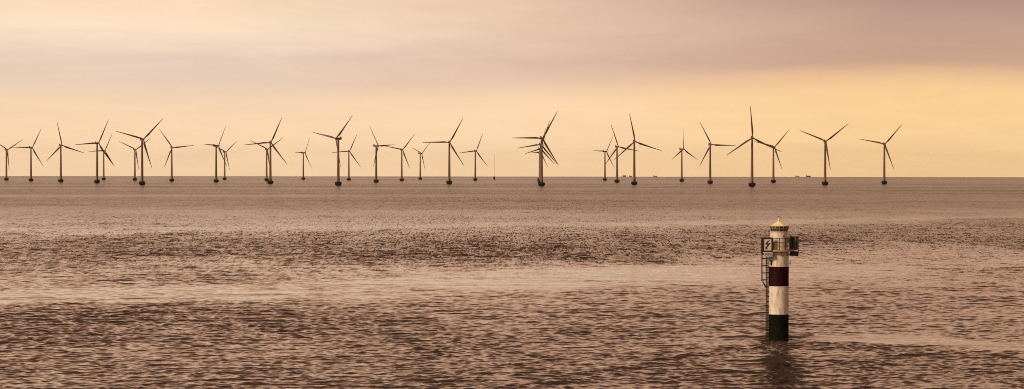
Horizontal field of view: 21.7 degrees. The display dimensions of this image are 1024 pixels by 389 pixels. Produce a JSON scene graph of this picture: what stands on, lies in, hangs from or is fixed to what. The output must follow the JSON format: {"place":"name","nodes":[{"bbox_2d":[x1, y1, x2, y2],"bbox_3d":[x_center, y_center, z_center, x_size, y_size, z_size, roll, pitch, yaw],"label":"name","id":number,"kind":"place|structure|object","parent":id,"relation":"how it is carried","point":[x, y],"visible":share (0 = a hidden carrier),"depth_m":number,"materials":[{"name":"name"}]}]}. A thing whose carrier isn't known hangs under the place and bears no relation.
{"place":"outdoors","nodes":[
{"label":"outdoors","id":0,"kind":"place"},
{"bbox_2d":[0,176,1023,388],"bbox_3d":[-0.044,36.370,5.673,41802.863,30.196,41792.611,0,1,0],"label":"sea","id":1,"kind":"structure","parent":0,"point":[291,282],"depth_m":518.58,"materials":[{"name":"brown liquid"}]},
{"bbox_2d":[0,140,21,179],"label":"wind turbine","id":2,"kind":"object","parent":1,"relation":"in","point":[6,177],"visible":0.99,"depth_m":5954.87,"materials":[{"name":"metal"}]},
{"bbox_2d":[14,130,42,180],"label":"wind turbine","id":3,"kind":"object","parent":1,"relation":"in","point":[31,179],"visible":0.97,"depth_m":5424.13,"materials":[{"name":"paint"}]},
{"bbox_2d":[48,123,82,181],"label":"wind turbine","id":4,"kind":"object","parent":1,"relation":"in","point":[57,149],"visible":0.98,"depth_m":4946.94,"materials":[{"name":"paint"}]},
{"bbox_2d":[75,119,111,182],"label":"wind turbine","id":5,"kind":"object","parent":1,"relation":"in","point":[96,180],"visible":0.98,"depth_m":4556.12,"materials":[{"name":"paint"}]},
{"bbox_2d":[88,135,113,179],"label":"wind turbine","id":6,"kind":"object","parent":1,"relation":"in","point":[103,178],"visible":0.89,"depth_m":6221.92,"materials":[{"name":"paint"}]},
{"bbox_2d":[119,139,148,180],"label":"wind turbine","id":7,"kind":"object","parent":1,"relation":"in","point":[135,158],"visible":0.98,"depth_m":5912.93,"materials":[{"name":"paint"}]},
{"bbox_2d":[116,120,161,184],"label":"wind turbine","id":8,"kind":"object","parent":1,"relation":"in","point":[141,182],"visible":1,"depth_m":3993.96,"materials":[{"name":"paint"}]},
{"bbox_2d":[159,129,193,181],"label":"wind turbine","id":9,"kind":"object","parent":1,"relation":"in","point":[171,179],"visible":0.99,"depth_m":5379.88,"materials":[{"name":"paint"}]},
{"bbox_2d":[205,126,226,181],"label":"wind turbine","id":10,"kind":"object","parent":1,"relation":"in","point":[215,179],"visible":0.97,"depth_m":5005.21,"materials":[{"name":"paint"}]},
{"bbox_2d":[217,142,235,179],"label":"wind turbine","id":11,"kind":"object","parent":1,"relation":"in","point":[225,177],"visible":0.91,"depth_m":6539.79,"materials":[{"name":"paint"}]},
{"bbox_2d":[250,139,280,180],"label":"wind turbine","id":12,"kind":"object","parent":1,"relation":"in","point":[267,154],"visible":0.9,"depth_m":5753.82,"materials":[{"name":"paint"}]},
{"bbox_2d":[246,118,286,183],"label":"wind turbine","id":13,"kind":"object","parent":1,"relation":"in","point":[270,181],"visible":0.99,"depth_m":4408.71,"materials":[{"name":"paint"}]},
{"bbox_2d":[295,138,311,179],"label":"wind turbine","id":14,"kind":"object","parent":1,"relation":"in","point":[302,178],"visible":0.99,"depth_m":6805.97,"materials":[{"name":"paint"}]},
{"bbox_2d":[313,116,351,185],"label":"wind turbine","id":15,"kind":"object","parent":1,"relation":"in","point":[338,182],"visible":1,"depth_m":3883.00,"materials":[{"name":"paint"}]},
{"bbox_2d":[332,135,360,179],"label":"wind turbine","id":16,"kind":"object","parent":1,"relation":"in","point":[348,178],"visible":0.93,"depth_m":6270.90,"materials":[{"name":"paint"}]},
{"bbox_2d":[370,128,389,182],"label":"wind turbine","id":17,"kind":"object","parent":1,"relation":"in","point":[375,160],"visible":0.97,"depth_m":4966.09,"materials":[{"name":"paint"}]},
{"bbox_2d":[386,134,414,180],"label":"wind turbine","id":18,"kind":"object","parent":1,"relation":"in","point":[401,179],"visible":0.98,"depth_m":5834.87,"materials":[{"name":"paint"}]},
{"bbox_2d":[413,144,428,179],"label":"wind turbine","id":19,"kind":"object","parent":1,"relation":"in","point":[420,178],"visible":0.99,"depth_m":6997.99,"materials":[{"name":"paint"}]},
{"bbox_2d":[422,119,462,183],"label":"wind turbine","id":20,"kind":"object","parent":1,"relation":"in","point":[449,181],"visible":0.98,"depth_m":4356.43,"materials":[{"name":"paint"}]},
{"bbox_2d":[461,134,486,180],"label":"wind turbine","id":21,"kind":"object","parent":1,"relation":"in","point":[475,178],"visible":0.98,"depth_m":6146.90,"materials":[{"name":"paint"}]},
{"bbox_2d":[517,111,557,185],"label":"wind turbine","id":22,"kind":"object","parent":1,"relation":"in","point":[541,182],"visible":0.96,"depth_m":3814.84,"materials":[{"name":"paint"}]},
{"bbox_2d":[520,121,554,181],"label":"wind turbine","id":23,"kind":"object","parent":1,"relation":"in","point":[539,144],"visible":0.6,"depth_m":4687.50,"materials":[{"name":"paint"}]},
{"bbox_2d":[525,129,552,180],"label":"wind turbine","id":24,"kind":"object","parent":1,"relation":"in","point":[539,154],"visible":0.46,"depth_m":5582.11,"materials":[{"name":"paint"}]},
{"bbox_2d":[593,137,613,180],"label":"wind turbine","id":25,"kind":"object","parent":1,"relation":"in","point":[604,178],"visible":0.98,"depth_m":6273.30,"materials":[{"name":"paint"}]},
{"bbox_2d":[606,125,636,182],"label":"wind turbine","id":26,"kind":"object","parent":1,"relation":"in","point":[616,180],"visible":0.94,"depth_m":5084.06,"materials":[{"name":"paint"}]},
{"bbox_2d":[614,113,661,184],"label":"wind turbine","id":27,"kind":"object","parent":1,"relation":"in","point":[634,182],"visible":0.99,"depth_m":4213.52,"materials":[{"name":"paint"}]},
{"bbox_2d":[674,138,695,181],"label":"wind turbine","id":28,"kind":"object","parent":1,"relation":"in","point":[681,179],"visible":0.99,"depth_m":5608.04,"materials":[{"name":"paint"}]},
{"bbox_2d":[700,123,735,183],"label":"wind turbine","id":29,"kind":"object","parent":1,"relation":"in","point":[709,181],"visible":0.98,"depth_m":4671.93,"materials":[{"name":"paint"}]},
{"bbox_2d":[726,106,780,186],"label":"wind turbine","id":30,"kind":"object","parent":1,"relation":"in","point":[752,183],"visible":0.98,"depth_m":3739.46,"materials":[{"name":"paint"}]},
{"bbox_2d":[754,130,788,182],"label":"wind turbine","id":31,"kind":"object","parent":1,"relation":"in","point":[773,180],"visible":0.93,"depth_m":5079.85,"materials":[{"name":"paint"}]},
{"bbox_2d":[761,216,798,340],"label":"lighthouse","id":32,"kind":"object","parent":1,"relation":"in","point":[775,250],"visible":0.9,"depth_m":344.45,"materials":[{"name":"white paint"}]},
{"bbox_2d":[800,124,847,184],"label":"wind turbine","id":33,"kind":"object","parent":1,"relation":"in","point":[824,182],"visible":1,"depth_m":4161.16,"materials":[{"name":"paint"}]},
{"bbox_2d":[861,126,900,183],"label":"wind turbine","id":34,"kind":"object","parent":1,"relation":"in","point":[884,181],"visible":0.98,"depth_m":4552.53,"materials":[{"name":"paint"}]},
{"bbox_2d":[0,0,1023,176],"label":"sky","id":35,"kind":"structure","parent":0,"point":[949,73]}
]}

